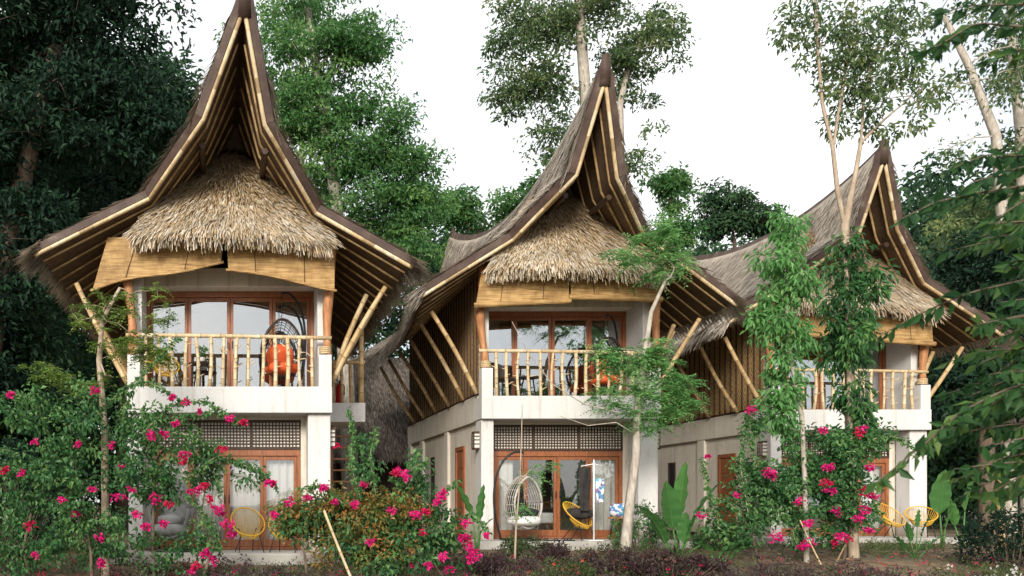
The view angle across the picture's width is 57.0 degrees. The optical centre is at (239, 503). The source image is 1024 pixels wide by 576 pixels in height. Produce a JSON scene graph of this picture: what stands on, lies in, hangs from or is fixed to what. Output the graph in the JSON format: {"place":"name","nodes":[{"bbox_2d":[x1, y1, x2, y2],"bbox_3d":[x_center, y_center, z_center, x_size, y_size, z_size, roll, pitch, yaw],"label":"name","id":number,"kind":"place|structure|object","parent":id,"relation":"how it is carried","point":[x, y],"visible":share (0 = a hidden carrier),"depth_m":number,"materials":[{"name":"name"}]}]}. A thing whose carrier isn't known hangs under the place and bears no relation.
{"place":"outdoors","nodes":[
{"label":"outdoors","id":0,"kind":"place"},
{"bbox_2d":[0,505,1023,575],"bbox_3d":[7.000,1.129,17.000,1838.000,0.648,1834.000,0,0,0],"label":"ground","id":1,"kind":"structure","parent":0,"point":[871,559],"depth_m":15.89,"materials":[{"name":"brown soil"}]},
{"bbox_2d":[0,435,67,555],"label":"green shrub","id":2,"kind":"object","parent":1,"relation":"on","point":[4,456],"visible":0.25,"depth_m":17.47,"materials":[{"name":"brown plant"}]},
{"bbox_2d":[16,282,184,575],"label":"feathery tree","id":3,"kind":"object","parent":1,"relation":"on","point":[101,373],"visible":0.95,"depth_m":14.56,"materials":[{"name":"green plant"}]},
{"bbox_2d":[0,0,202,425],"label":"broadleaf tree","id":4,"kind":"object","parent":1,"relation":"on","point":[89,75],"visible":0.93,"depth_m":22.45,"materials":[{"name":"green plant"}]},
{"bbox_2d":[10,50,204,532],"bbox_3d":[-4.380,-7.397,30.927,8.741,16.956,5.589,0,0,0],"label":"broadleaf tree","id":5,"kind":"object","parent":1,"relation":"on","point":[134,184],"visible":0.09,"depth_m":30.25,"materials":[{"name":"green plant"}]},
{"bbox_2d":[0,336,278,575],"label":"bougainvillea","id":6,"kind":"object","parent":1,"relation":"on","point":[125,467],"visible":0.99,"depth_m":14.14,"materials":[{"name":"green plant"}]},
{"bbox_2d":[11,0,434,565],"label":"thatched cottage","id":7,"kind":"structure","parent":1,"relation":"on","point":[227,173],"depth_m":16.80,"materials":[{"name":"white paint"}]},
{"bbox_2d":[90,237,223,291],"bbox_3d":[-1.569,-4.529,16.622,2.539,1.042,0.104,0,0,0],"label":"bamboo blind","id":8,"kind":"object","parent":7,"relation":"attached to","point":[119,262],"visible":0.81,"depth_m":16.63,"materials":[{"name":"brown wood"}]},
{"bbox_2d":[147,351,179,386],"bbox_3d":[-1.508,-2.647,17.335,0.664,0.844,0.581,0,0,-29],"label":"cord chair","id":9,"kind":"object","parent":7,"relation":"on","point":[166,374],"visible":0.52,"depth_m":17.33,"materials":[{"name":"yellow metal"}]},
{"bbox_2d":[154,302,174,386],"bbox_3d":[-1.585,-3.240,18.131,0.470,1.920,0.072,0,0,0],"label":"curtain","id":10,"kind":"object","parent":7,"relation":"hanging from","point":[161,314],"visible":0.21,"depth_m":18.12,"materials":[{"name":"white fabric"}]},
{"bbox_2d":[148,448,193,552],"bbox_3d":[-1.285,-0.081,16.738,0.908,1.961,0.892,0,0,1],"label":"egg chair","id":11,"kind":"object","parent":7,"relation":"on","point":[177,518],"visible":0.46,"depth_m":16.46,"materials":[{"name":"black metal"}]},
{"bbox_2d":[161,460,223,545],"bbox_3d":[-0.925,-0.065,17.606,1.450,1.870,0.081,0,0,0],"label":"curtain","id":12,"kind":"object","parent":7,"relation":"hanging from","point":[219,501],"visible":0.14,"depth_m":17.60,"materials":[{"name":"white fabric"}]},
{"bbox_2d":[189,361,214,386],"bbox_3d":[-0.750,-2.504,17.350,0.520,0.553,0.520,0,0,0],"label":"side table","id":13,"kind":"object","parent":7,"relation":"on","point":[204,363],"visible":0.62,"depth_m":17.26,"materials":[{"name":"brown wood"}]},
{"bbox_2d":[195,345,209,360],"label":"potted plant","id":14,"kind":"object","parent":13,"relation":"on","point":[203,357],"visible":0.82,"depth_m":17.31,"materials":[{"name":"green plant"}]},
{"bbox_2d":[154,450,300,549],"bbox_3d":[-0.250,-0.085,17.413,2.900,1.970,0.144,0,0,0],"label":"patio door","id":15,"kind":"structure","parent":7,"relation":"in","point":[262,455],"depth_m":17.41,"materials":[{"name":"brown wood"}]},
{"bbox_2d":[147,291,313,386],"bbox_3d":[-0.200,-3.275,17.913,3.400,2.090,0.144,0,0,0],"label":"balcony door","id":16,"kind":"structure","parent":7,"relation":"in","point":[187,297],"depth_m":17.91,"materials":[{"name":"brown wood"}]},
{"bbox_2d":[230,507,264,552],"bbox_3d":[0.146,0.483,16.467,0.664,0.844,0.581,0,0,-14],"label":"cord chair","id":17,"kind":"object","parent":7,"relation":"on","point":[251,535],"visible":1,"depth_m":16.53,"materials":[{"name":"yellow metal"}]},
{"bbox_2d":[233,460,293,539],"bbox_3d":[0.500,-0.065,17.606,1.300,1.870,0.080,0,0,0],"label":"curtain","id":18,"kind":"object","parent":7,"relation":"hanging from","point":[282,473],"visible":0.34,"depth_m":17.60,"materials":[{"name":"white fabric"}]},
{"bbox_2d":[226,242,336,291],"bbox_3d":[0.780,-4.505,16.571,2.091,1.030,0.105,0,0,0],"label":"bamboo blind","id":19,"kind":"object","parent":7,"relation":"attached to","point":[305,269],"visible":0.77,"depth_m":16.58,"materials":[{"name":"brown wood"}]},
{"bbox_2d":[268,507,297,552],"bbox_3d":[0.854,0.483,16.517,0.664,0.844,0.581,0,0,14],"label":"cord chair","id":20,"kind":"object","parent":7,"relation":"on","point":[280,537],"visible":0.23,"depth_m":16.41,"materials":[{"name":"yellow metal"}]},
{"bbox_2d":[260,292,306,386],"bbox_3d":[0.823,-3.211,17.410,0.908,1.961,0.894,0,0,10],"label":"egg chair","id":21,"kind":"object","parent":7,"relation":"on","point":[269,361],"visible":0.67,"depth_m":17.44,"materials":[{"name":"orange fabric"}]},
{"bbox_2d":[284,302,306,386],"bbox_3d":[1.160,-3.240,18.128,0.520,1.920,0.076,0,0,0],"label":"curtain","id":22,"kind":"object","parent":7,"relation":"hanging from","point":[292,314],"visible":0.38,"depth_m":18.12,"materials":[{"name":"fabric"}]},
{"bbox_2d":[336,380,344,402],"bbox_3d":[2.237,-2.500,19.650,0.190,0.560,0.160,0,0,0],"label":"fire extinguisher","id":23,"kind":"object","parent":7,"relation":"on","point":[338,393],"visible":0.47,"depth_m":19.59,"materials":[{"name":"red metal"}]},
{"bbox_2d":[213,0,366,163],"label":"broadleaf tree","id":24,"kind":"object","parent":1,"relation":"on","point":[334,7],"visible":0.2,"depth_m":35.65,"materials":[{"name":"green plant"}]},
{"bbox_2d":[323,510,351,575],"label":"bamboo stake","id":25,"kind":"object","parent":1,"relation":"on","point":[337,544],"visible":1,"depth_m":13.19,"materials":[{"name":"beige wood"}]},
{"bbox_2d":[330,426,353,540],"bbox_3d":[2.350,-0.375,20.300,0.540,2.850,0.140,0,0,0],"label":"wooden ladder","id":26,"kind":"object","parent":1,"relation":"on","point":[331,467],"visible":0.3,"depth_m":20.25,"materials":[{"name":"brown wood"}]},
{"bbox_2d":[255,0,466,514],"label":"broadleaf tree","id":27,"kind":"object","parent":1,"relation":"on","point":[410,194],"visible":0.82,"depth_m":29.52,"materials":[{"name":"green plant"}]},
{"bbox_2d":[333,358,408,527],"bbox_3d":[5.598,-2.296,32.994,6.058,6.451,6.811,0,0,0],"label":"thatched hut","id":28,"kind":"object","parent":1,"relation":"on","point":[386,413],"visible":0.27,"depth_m":31.10,"materials":[{"name":"grey wood"}]},
{"bbox_2d":[259,406,491,575],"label":"bougainvillea","id":29,"kind":"object","parent":1,"relation":"on","point":[385,554],"visible":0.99,"depth_m":13.97,"materials":[{"name":"green plant"}]},
{"bbox_2d":[454,481,492,554],"bbox_3d":[4.562,0.300,17.248,0.791,1.503,0.266,0,0,0],"label":"banana plant","id":30,"kind":"object","parent":1,"relation":"on","point":[480,505],"visible":0.79,"depth_m":17.22,"materials":[{"name":"green plant"}]},
{"bbox_2d":[420,146,557,248],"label":"broadleaf tree","id":31,"kind":"object","parent":1,"relation":"on","point":[467,212],"visible":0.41,"depth_m":43.43,"materials":[{"name":"green plant"}]},
{"bbox_2d":[463,552,525,575],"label":"plum shrub","id":32,"kind":"object","parent":1,"relation":"on","point":[493,564],"visible":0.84,"depth_m":14.45,"materials":[{"name":"purple plant"}]},
{"bbox_2d":[0,11,1019,529],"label":"forest","id":33,"kind":"object","parent":1,"relation":"on","point":[52,339],"visible":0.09,"depth_m":33.05,"materials":[{"name":"green plant"}]},
{"bbox_2d":[0,542,1023,575],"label":"ground cover","id":34,"kind":"object","parent":1,"relation":"on","point":[526,556],"visible":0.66,"depth_m":14.60,"materials":[{"name":"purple plant"}]},
{"bbox_2d":[6,536,1023,575],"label":"grass","id":35,"kind":"structure","parent":1,"relation":"on","point":[885,546],"depth_m":16.48,"materials":[{"name":"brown plant"}]},
{"bbox_2d":[25,546,1023,575],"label":"leaf litter","id":36,"kind":"object","parent":1,"relation":"on","point":[664,548],"visible":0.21,"depth_m":16.03,"materials":[{"name":"plant"}]},
{"bbox_2d":[497,532,554,562],"bbox_3d":[5.272,0.821,16.153,1.262,0.624,1.323,0,0,0],"label":"green shrub","id":37,"kind":"object","parent":1,"relation":"on","point":[509,548],"visible":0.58,"depth_m":16.02,"materials":[{"name":"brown plant"}]},
{"bbox_2d":[505,404,564,570],"bbox_3d":[5.098,-0.268,15.152,1.039,2.918,0.740,0,0,0],"label":"feathery tree","id":38,"kind":"object","parent":1,"relation":"on","point":[520,507],"visible":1,"depth_m":15.19,"materials":[{"name":"green plant"}]},
{"bbox_2d":[519,540,571,570],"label":"plum shrub","id":39,"kind":"object","parent":1,"relation":"on","point":[557,549],"visible":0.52,"depth_m":15.19,"materials":[{"name":"purple plant"}]},
{"bbox_2d":[357,53,754,550],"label":"thatched cottage","id":40,"kind":"structure","parent":1,"relation":"on","point":[572,213],"depth_m":19.67,"materials":[{"name":"white paint"}]},
{"bbox_2d":[431,457,434,513],"bbox_3d":[5.330,-0.405,24.310,0.040,1.770,0.420,0,0,0],"label":"slit window","id":41,"kind":"structure","parent":40,"relation":"in","point":[432,458],"depth_m":24.25,"materials":[{"name":"black glass"}]},
{"bbox_2d":[455,446,464,533],"bbox_3d":[5.324,-0.300,21.270,0.052,2.160,0.840,0,0,0],"label":"side door","id":42,"kind":"structure","parent":40,"relation":"in","point":[459,451],"depth_m":21.31,"materials":[{"name":"brown wood"}]},
{"bbox_2d":[489,321,498,395],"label":"curtain","id":43,"kind":"object","parent":40,"relation":"hanging from","point":[493,334],"visible":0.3,"depth_m":20.52,"materials":[{"name":"white fabric"}]},
{"bbox_2d":[491,362,516,395],"bbox_3d":[5.859,-2.779,19.721,0.539,0.859,0.528,0,0,-29],"label":"armchair","id":44,"kind":"object","parent":40,"relation":"on","point":[501,375],"visible":0.45,"depth_m":19.75,"materials":[{"name":"wicker"}]},
{"bbox_2d":[499,460,512,529],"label":"curtain","id":45,"kind":"object","parent":40,"relation":"hanging from","point":[505,475],"visible":0.29,"depth_m":20.00,"materials":[{"name":"white fabric"}]},
{"bbox_2d":[493,451,542,540],"bbox_3d":[6.032,-0.181,18.952,0.890,1.922,0.875,0,0,-42],"label":"egg chair","id":46,"kind":"object","parent":40,"relation":"on","point":[510,497],"visible":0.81,"depth_m":18.88,"materials":[{"name":"white wicker"}]},
{"bbox_2d":[474,274,571,307],"bbox_3d":[6.102,-4.601,19.010,2.106,0.739,0.171,0,0,0],"label":"bamboo blind","id":47,"kind":"object","parent":40,"relation":"attached to","point":[527,292],"visible":0.88,"depth_m":19.02,"materials":[{"name":"brown wood"}]},
{"bbox_2d":[519,376,538,395],"bbox_3d":[6.480,-2.599,19.750,0.480,0.503,0.480,0,0,0],"label":"side table","id":48,"kind":"object","parent":40,"relation":"on","point":[522,378],"visible":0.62,"depth_m":19.76,"materials":[{"name":"black metal"}]},
{"bbox_2d":[513,505,560,529],"bbox_3d":[6.850,0.405,21.950,1.600,0.770,1.900,0,0,0],"label":"bed","id":49,"kind":"object","parent":40,"relation":"on","point":[546,523],"visible":0.06,"depth_m":21.02,"materials":[{"name":"white fabric"}]},
{"bbox_2d":[489,311,625,395],"bbox_3d":[7.200,-3.395,20.313,3.400,2.090,0.144,0,0,0],"label":"balcony door","id":50,"kind":"structure","parent":40,"relation":"in","point":[513,316],"depth_m":20.31,"materials":[{"name":"brown wood"}]},
{"bbox_2d":[494,451,621,538],"bbox_3d":[7.150,-0.205,19.813,2.900,1.970,0.144,0,0,0],"label":"patio door","id":51,"kind":"structure","parent":40,"relation":"in","point":[556,456],"depth_m":19.81,"materials":[{"name":"brown wood"}]},
{"bbox_2d":[561,501,595,540],"bbox_3d":[7.310,0.363,19.064,0.664,0.844,0.581,0,0,-34],"label":"cord chair","id":52,"kind":"object","parent":40,"relation":"on","point":[578,523],"visible":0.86,"depth_m":19.02,"materials":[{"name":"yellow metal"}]},
{"bbox_2d":[563,508,592,519],"bbox_3d":[7.308,0.209,19.022,0.581,0.256,0.502,0,0,0],"label":"blanket","id":53,"kind":"object","parent":52,"relation":"on","point":[576,513],"visible":0.7,"depth_m":18.82,"materials":[{"name":"grey fabric"}]},
{"bbox_2d":[581,460,603,540],"bbox_3d":[7.446,-0.080,18.650,0.436,1.720,0.240,0,0,0],"label":"clothes stand","id":54,"kind":"object","parent":40,"relation":"on","point":[593,464],"visible":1,"depth_m":18.64,"materials":[{"name":"white metal"}]},
{"bbox_2d":[579,467,590,510],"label":"trousers","id":55,"kind":"object","parent":54,"relation":"hanging from","point":[584,481],"visible":1,"depth_m":18.66,"materials":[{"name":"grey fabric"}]},
{"bbox_2d":[595,478,603,501],"bbox_3d":[7.620,-0.290,18.621,0.182,0.500,0.105,0,0,0],"label":"towel","id":56,"kind":"object","parent":54,"relation":"hanging from","point":[599,483],"visible":1,"depth_m":18.61,"materials":[{"name":"fabric"}]},
{"bbox_2d":[592,460,614,529],"bbox_3d":[8.250,-0.185,20.004,0.660,1.870,0.077,0,0,0],"label":"curtain","id":57,"kind":"object","parent":40,"relation":"hanging from","point":[606,471],"visible":0.47,"depth_m":20.00,"materials":[{"name":"white fabric"}]},
{"bbox_2d":[592,321,617,395],"bbox_3d":[8.460,-3.360,20.527,0.720,1.920,0.077,0,0,0],"label":"curtain","id":58,"kind":"object","parent":40,"relation":"hanging from","point":[598,330],"visible":0.29,"depth_m":20.52,"materials":[{"name":"fabric"}]},
{"bbox_2d":[587,314,625,394],"bbox_3d":[8.194,-3.311,19.808,0.890,1.922,0.876,0,0,5],"label":"egg chair","id":59,"kind":"object","parent":40,"relation":"on","point":[591,369],"visible":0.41,"depth_m":19.67,"materials":[{"name":"orange metal"}]},
{"bbox_2d":[608,517,622,539],"bbox_3d":[8.150,0.531,18.950,0.420,0.502,0.420,0,0,0],"label":"side table","id":60,"kind":"object","parent":40,"relation":"on","point":[612,523],"visible":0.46,"depth_m":18.93,"materials":[{"name":"brown wood"}]},
{"bbox_2d":[609,503,624,516],"bbox_3d":[8.152,0.141,18.952,0.391,0.306,0.283,0,0,0],"label":"pillow","id":61,"kind":"object","parent":60,"relation":"on","point":[616,510],"visible":0.65,"depth_m":18.84,"materials":[{"name":"multicoloured fabric"}]},
{"bbox_2d":[569,279,662,301],"bbox_3d":[8.113,-4.616,19.011,2.024,0.508,0.154,0,0,-1],"label":"bamboo blind","id":62,"kind":"object","parent":40,"relation":"attached to","point":[597,290],"visible":0.91,"depth_m":19.02,"materials":[{"name":"brown wood"}]},
{"bbox_2d":[476,0,643,170],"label":"broadleaf tree","id":63,"kind":"object","parent":1,"relation":"on","point":[569,21],"visible":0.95,"depth_m":33.80,"materials":[{"name":"green plant"}]},
{"bbox_2d":[521,556,599,575],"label":"coral flower shrub","id":64,"kind":"object","parent":1,"relation":"on","point":[583,568],"visible":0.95,"depth_m":14.16,"materials":[{"name":"green plant"}]},
{"bbox_2d":[512,212,710,550],"bbox_3d":[7.370,-2.370,17.412,4.054,6.706,1.283,0,0,0],"label":"feathery tree","id":65,"kind":"object","parent":1,"relation":"on","point":[650,360],"visible":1,"depth_m":17.32,"materials":[{"name":"green plant"}]},
{"bbox_2d":[568,543,673,575],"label":"plum shrub","id":66,"kind":"object","parent":1,"relation":"on","point":[593,555],"visible":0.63,"depth_m":14.70,"materials":[{"name":"purple plant"}]},
{"bbox_2d":[607,499,675,549],"bbox_3d":[8.140,0.470,17.910,1.176,1.158,1.010,0,0,0],"label":"green shrub","id":67,"kind":"object","parent":1,"relation":"on","point":[650,531],"visible":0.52,"depth_m":17.82,"materials":[{"name":"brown plant"}]},
{"bbox_2d":[589,0,700,183],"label":"broadleaf tree","id":68,"kind":"object","parent":1,"relation":"on","point":[622,52],"visible":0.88,"depth_m":34.83,"materials":[{"name":"green plant"}]},
{"bbox_2d":[601,546,734,575],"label":"plum shrub","id":69,"kind":"object","parent":1,"relation":"on","point":[704,561],"visible":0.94,"depth_m":14.46,"materials":[{"name":"purple plant"}]},
{"bbox_2d":[634,160,709,249],"bbox_3d":[18.639,-6.807,38.040,2.875,15.526,2.569,0,0,17],"label":"broadleaf tree","id":70,"kind":"object","parent":1,"relation":"on","point":[668,187],"visible":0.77,"depth_m":37.55,"materials":[{"name":"green plant"}]},
{"bbox_2d":[636,462,730,556],"bbox_3d":[8.306,0.121,16.493,1.770,1.853,0.552,0,0,0],"label":"banana plant","id":71,"kind":"object","parent":1,"relation":"on","point":[673,504],"visible":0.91,"depth_m":16.50,"materials":[{"name":"green plant"}]},
{"bbox_2d":[689,519,758,550],"bbox_3d":[10.018,0.706,18.192,1.615,0.843,0.929,0,0,-24],"label":"green shrub","id":72,"kind":"object","parent":1,"relation":"on","point":[713,545],"visible":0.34,"depth_m":18.14,"materials":[{"name":"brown plant"}]},
{"bbox_2d":[694,540,758,563],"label":"broad leaf plant","id":73,"kind":"object","parent":1,"relation":"on","point":[707,547],"visible":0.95,"depth_m":15.52,"materials":[{"name":"green plant"}]},
{"bbox_2d":[685,176,790,247],"bbox_3d":[22.678,-7.013,39.908,4.649,16.031,3.327,0,0,21],"label":"broadleaf tree","id":74,"kind":"object","parent":1,"relation":"on","point":[727,217],"visible":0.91,"depth_m":39.62,"materials":[{"name":"green plant"}]},
{"bbox_2d":[740,202,824,562],"bbox_3d":[9.857,-2.209,16.007,1.312,6.624,1.223,0,0,41],"label":"leafy sapling","id":75,"kind":"object","parent":1,"relation":"on","point":[784,323],"visible":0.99,"depth_m":15.90,"materials":[{"name":"green plant"}]},
{"bbox_2d":[695,401,914,560],"bbox_3d":[10.147,-0.376,16.126,3.983,2.949,1.555,0,0,0],"label":"bougainvillea","id":76,"kind":"object","parent":1,"relation":"on","point":[828,480],"visible":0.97,"depth_m":15.97,"materials":[{"name":"green plant"}]},
{"bbox_2d":[799,520,821,564],"bbox_3d":[10.203,0.733,15.699,0.383,0.899,0.030,0,0,34],"label":"bamboo stake","id":77,"kind":"object","parent":1,"relation":"on","point":[810,543],"visible":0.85,"depth_m":15.70,"materials":[{"name":"beige wood"}]},
{"bbox_2d":[650,139,1023,543],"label":"thatched cottage","id":78,"kind":"structure","parent":1,"relation":"on","point":[725,362],"depth_m":22.11,"materials":[{"name":"white paint"}]},
{"bbox_2d":[668,462,675,488],"bbox_3d":[13.160,-0.375,26.810,0.040,1.770,0.420,0,0,0],"label":"slit window","id":79,"kind":"structure","parent":78,"relation":"in","point":[671,466],"depth_m":26.78,"materials":[{"name":"black glass"}]},
{"bbox_2d":[718,453,735,523],"bbox_3d":[13.154,-0.270,23.770,0.052,2.160,0.840,0,0,0],"label":"side door","id":80,"kind":"structure","parent":78,"relation":"in","point":[723,459],"depth_m":23.83,"materials":[{"name":"brown wood"}]},
{"bbox_2d":[774,313,843,337],"bbox_3d":[14.004,-4.371,21.511,2.040,0.638,0.168,0,0,0],"label":"bamboo blind","id":81,"kind":"object","parent":78,"relation":"attached to","point":[813,318],"visible":0.16,"depth_m":21.53,"materials":[{"name":"brown wood"}]},
{"bbox_2d":[774,336,885,409],"bbox_3d":[15.030,-3.365,22.813,3.400,2.090,0.144,0,0,0],"label":"balcony door","id":82,"kind":"structure","parent":78,"relation":"in","point":[881,353],"depth_m":22.82,"materials":[{"name":"brown wood"}]},
{"bbox_2d":[781,458,888,535],"bbox_3d":[14.980,-0.175,22.334,2.900,1.970,0.102,0,0,0],"label":"patio door","id":83,"kind":"structure","parent":78,"relation":"in","point":[883,462],"depth_m":22.31,"materials":[{"name":"brown wood"}]},
{"bbox_2d":[857,344,876,406],"bbox_3d":[16.290,-3.330,23.025,0.720,1.920,0.078,0,0,0],"label":"curtain","id":84,"kind":"object","parent":78,"relation":"hanging from","point":[874,380],"visible":0.09,"depth_m":23.02,"materials":[{"name":"fabric"}]},
{"bbox_2d":[861,466,880,527],"bbox_3d":[16.080,-0.155,22.505,0.660,1.870,0.078,0,0,0],"label":"curtain","id":85,"kind":"object","parent":78,"relation":"hanging from","point":[877,471],"visible":0.26,"depth_m":22.50,"materials":[{"name":"white fabric"}]},
{"bbox_2d":[874,503,905,536],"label":"cord chair","id":86,"kind":"object","parent":78,"relation":"on","point":[891,523],"visible":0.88,"depth_m":21.34,"materials":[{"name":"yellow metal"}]},
{"bbox_2d":[855,318,936,345],"bbox_3d":[15.979,-4.220,21.509,1.989,0.740,0.172,0,0,0],"label":"bamboo blind","id":87,"kind":"object","parent":78,"relation":"attached to","point":[914,334],"visible":0.49,"depth_m":21.52,"materials":[{"name":"brown wood"}]},
{"bbox_2d":[904,506,938,537],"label":"cord chair","id":88,"kind":"object","parent":78,"relation":"on","point":[929,522],"visible":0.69,"depth_m":21.30,"materials":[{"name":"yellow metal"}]},
{"bbox_2d":[766,0,975,557],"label":"slender tree","id":89,"kind":"object","parent":1,"relation":"on","point":[863,91],"visible":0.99,"depth_m":16.25,"materials":[{"name":"green plant"}]},
{"bbox_2d":[804,226,901,511],"bbox_3d":[11.197,-2.478,16.189,1.438,5.253,1.172,0,0,-23],"label":"climbing plant","id":90,"kind":"object","parent":89,"relation":"attached to","point":[846,346],"visible":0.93,"depth_m":16.07,"materials":[{"name":"green plant"}]},
{"bbox_2d":[893,510,944,557],"bbox_3d":[12.519,0.575,16.279,0.968,0.955,0.145,0,0,0],"label":"broad leaf plant","id":91,"kind":"object","parent":1,"relation":"on","point":[909,532],"visible":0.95,"depth_m":16.28,"materials":[{"name":"green plant"}]},
{"bbox_2d":[929,469,953,547],"bbox_3d":[14.685,0.120,18.369,0.495,1.693,0.261,0,0,-14],"label":"elephant ear","id":92,"kind":"object","parent":1,"relation":"on","point":[940,494],"visible":0.91,"depth_m":18.37},
{"bbox_2d":[863,0,1023,512],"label":"overhanging tree","id":93,"kind":"object","parent":1,"relation":"on","point":[1006,402],"visible":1,"depth_m":5.94,"materials":[{"name":"green plant"}]},
{"bbox_2d":[948,481,973,544],"bbox_3d":[15.239,0.122,18.573,0.549,1.685,0.321,0,0,0],"label":"elephant ear","id":94,"kind":"object","parent":1,"relation":"on","point":[954,517],"visible":0.71,"depth_m":18.58},
{"bbox_2d":[905,0,1023,535],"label":"broadleaf tree","id":95,"kind":"object","parent":1,"relation":"on","point":[988,119],"visible":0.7,"depth_m":26.95,"materials":[{"name":"green plant"}]},
{"bbox_2d":[915,0,1023,531],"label":"broadleaf tree","id":96,"kind":"object","parent":1,"relation":"on","point":[982,213],"visible":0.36,"depth_m":28.12,"materials":[{"name":"green plant"}]},
{"bbox_2d":[922,219,1023,534],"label":"broadleaf tree","id":97,"kind":"object","parent":1,"relation":"on","point":[970,267],"visible":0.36,"depth_m":25.82,"materials":[{"name":"green plant"}]},
{"bbox_2d":[932,561,1023,575],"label":"white flower shrub","id":98,"kind":"object","parent":1,"relation":"on","point":[999,573],"visible":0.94,"depth_m":13.60,"materials":[{"name":"brown plant"}]},
{"bbox_2d":[952,506,1023,567],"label":"green shrub","id":99,"kind":"object","parent":1,"relation":"on","point":[1015,525],"visible":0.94,"depth_m":15.56,"materials":[{"name":"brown plant"}]},
{"bbox_2d":[0,0,1023,504],"label":"sky","id":100,"kind":"structure","parent":0,"point":[741,114],"materials":[{"name":"white"}]},
{"bbox_2d":[997,480,1004,547],"bbox_3d":[15.989,0.035,18.502,0.232,1.926,0.129,0,0,0],"label":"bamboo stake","id":101,"kind":"object","parent":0,"point":[998,507],"visible":0.07,"depth_m":18.46,"materials":[{"name":"beige wood"}]}
]}

